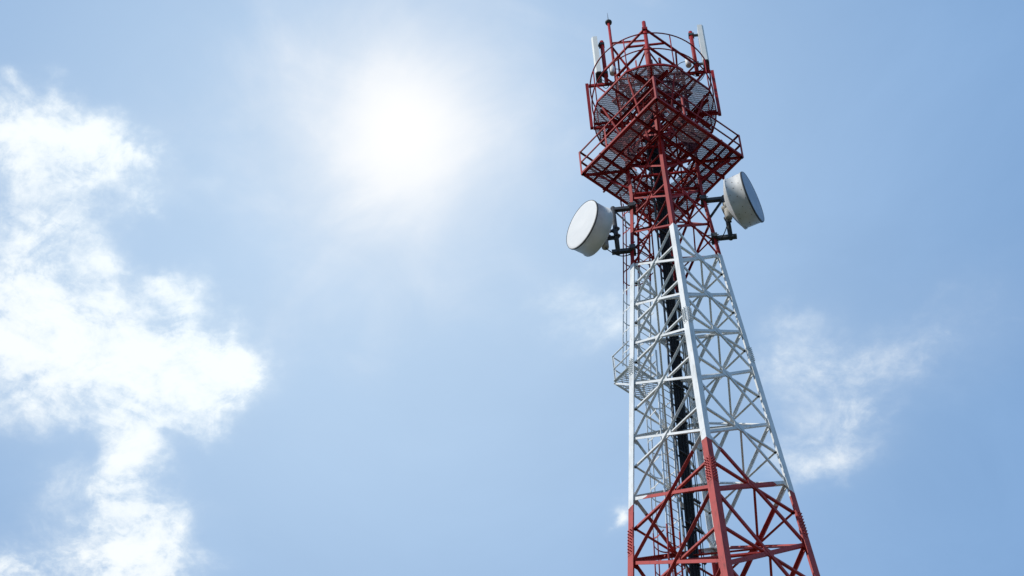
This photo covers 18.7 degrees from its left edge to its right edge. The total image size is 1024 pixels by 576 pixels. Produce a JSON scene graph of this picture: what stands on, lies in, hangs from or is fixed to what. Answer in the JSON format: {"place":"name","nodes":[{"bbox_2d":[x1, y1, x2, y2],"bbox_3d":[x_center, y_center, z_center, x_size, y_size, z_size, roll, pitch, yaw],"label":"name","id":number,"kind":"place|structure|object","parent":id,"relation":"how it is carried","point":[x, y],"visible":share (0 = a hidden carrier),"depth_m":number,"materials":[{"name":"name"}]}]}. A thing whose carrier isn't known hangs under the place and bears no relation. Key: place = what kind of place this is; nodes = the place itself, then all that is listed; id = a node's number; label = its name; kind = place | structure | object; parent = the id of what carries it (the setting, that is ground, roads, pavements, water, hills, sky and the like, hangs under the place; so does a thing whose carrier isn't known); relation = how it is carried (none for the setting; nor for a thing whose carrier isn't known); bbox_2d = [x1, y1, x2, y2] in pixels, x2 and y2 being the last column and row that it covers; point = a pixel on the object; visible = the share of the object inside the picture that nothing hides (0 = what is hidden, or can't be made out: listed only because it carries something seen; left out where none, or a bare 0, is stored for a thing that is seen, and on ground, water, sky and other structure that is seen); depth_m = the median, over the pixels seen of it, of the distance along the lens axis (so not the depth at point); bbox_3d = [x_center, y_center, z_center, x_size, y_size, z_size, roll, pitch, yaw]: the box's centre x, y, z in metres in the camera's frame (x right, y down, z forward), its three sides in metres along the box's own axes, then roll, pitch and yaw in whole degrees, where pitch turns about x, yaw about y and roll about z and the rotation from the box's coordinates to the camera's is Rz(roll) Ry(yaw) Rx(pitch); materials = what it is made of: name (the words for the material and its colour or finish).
{"place":"outdoors","nodes":[
{"label":"outdoors","id":0,"kind":"place"},
{"bbox_2d":[0,0,1023,575],"label":"sky","id":1,"kind":"structure","parent":0,"point":[287,287],"materials":[{"name":"blue"}]},
{"label":"ground","id":2,"kind":"structure","parent":0,"visible":0},
{"bbox_2d":[578,27,819,575],"bbox_3d":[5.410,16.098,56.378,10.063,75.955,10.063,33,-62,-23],"label":"lattice tower","id":3,"kind":"structure","parent":2,"relation":"on","point":[624,140],"depth_m":77.58,"materials":[{"name":"metal"}]},
{"bbox_2d":[566,200,641,256],"bbox_3d":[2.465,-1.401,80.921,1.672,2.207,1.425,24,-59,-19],"label":"drum dish antenna","id":4,"kind":"object","parent":3,"relation":"attached to","point":[589,228],"visible":1,"depth_m":80.34,"materials":[{"name":"white paint"}]},
{"bbox_2d":[591,36,623,88],"bbox_3d":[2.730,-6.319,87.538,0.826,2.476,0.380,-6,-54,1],"label":"panel antenna","id":5,"kind":"object","parent":3,"relation":"attached to","point":[596,45],"visible":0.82,"depth_m":87.38,"materials":[{"name":"white plastic"}]},
{"bbox_2d":[605,13,644,87],"bbox_3d":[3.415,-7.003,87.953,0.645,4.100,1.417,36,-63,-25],"label":"lightning rod","id":6,"kind":"object","parent":3,"relation":"attached to","point":[608,22],"visible":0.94,"depth_m":87.99,"materials":[{"name":"red paint"}]},
{"bbox_2d":[642,21,653,83],"bbox_3d":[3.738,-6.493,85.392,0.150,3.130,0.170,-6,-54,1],"label":"bare mount pole","id":7,"kind":"object","parent":3,"relation":"attached to","point":[644,30],"visible":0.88,"depth_m":85.68,"materials":[{"name":"red metal"}]},
{"bbox_2d":[626,59,676,143],"bbox_3d":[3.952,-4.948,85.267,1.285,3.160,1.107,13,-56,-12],"label":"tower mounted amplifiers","id":8,"kind":"object","parent":3,"relation":"attached to","point":[660,108],"visible":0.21,"depth_m":85.37,"materials":[{"name":"metal"}]},
{"bbox_2d":[619,179,684,575],"bbox_3d":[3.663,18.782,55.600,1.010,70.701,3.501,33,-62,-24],"label":"caged ladder","id":9,"kind":"object","parent":3,"relation":"attached to","point":[662,454],"visible":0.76,"depth_m":75.84,"materials":[{"name":"metal"}]},
{"bbox_2d":[610,75,700,575],"bbox_3d":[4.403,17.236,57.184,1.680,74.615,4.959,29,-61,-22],"label":"cable bundle","id":10,"kind":"object","parent":3,"relation":"attached to","point":[684,453],"visible":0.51,"depth_m":76.63,"materials":[{"name":"rubber"}]},
{"bbox_2d":[660,167,706,575],"bbox_3d":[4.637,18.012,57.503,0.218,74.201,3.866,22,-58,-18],"label":"conduit line","id":11,"kind":"object","parent":3,"relation":"attached to","point":[691,443],"visible":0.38,"depth_m":75.48,"materials":[{"name":"metal"}]},
{"bbox_2d":[678,24,709,80],"bbox_3d":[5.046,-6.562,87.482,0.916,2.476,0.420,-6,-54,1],"label":"panel antenna","id":12,"kind":"object","parent":3,"relation":"attached to","point":[700,35],"visible":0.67,"depth_m":87.38,"materials":[{"name":"white plastic"}]},
{"bbox_2d":[695,171,763,244],"bbox_3d":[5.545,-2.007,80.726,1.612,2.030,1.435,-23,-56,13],"label":"drum dish antenna","id":13,"kind":"object","parent":3,"relation":"attached to","point":[740,202],"visible":1,"depth_m":80.23,"materials":[{"name":"white paint"}]}
]}

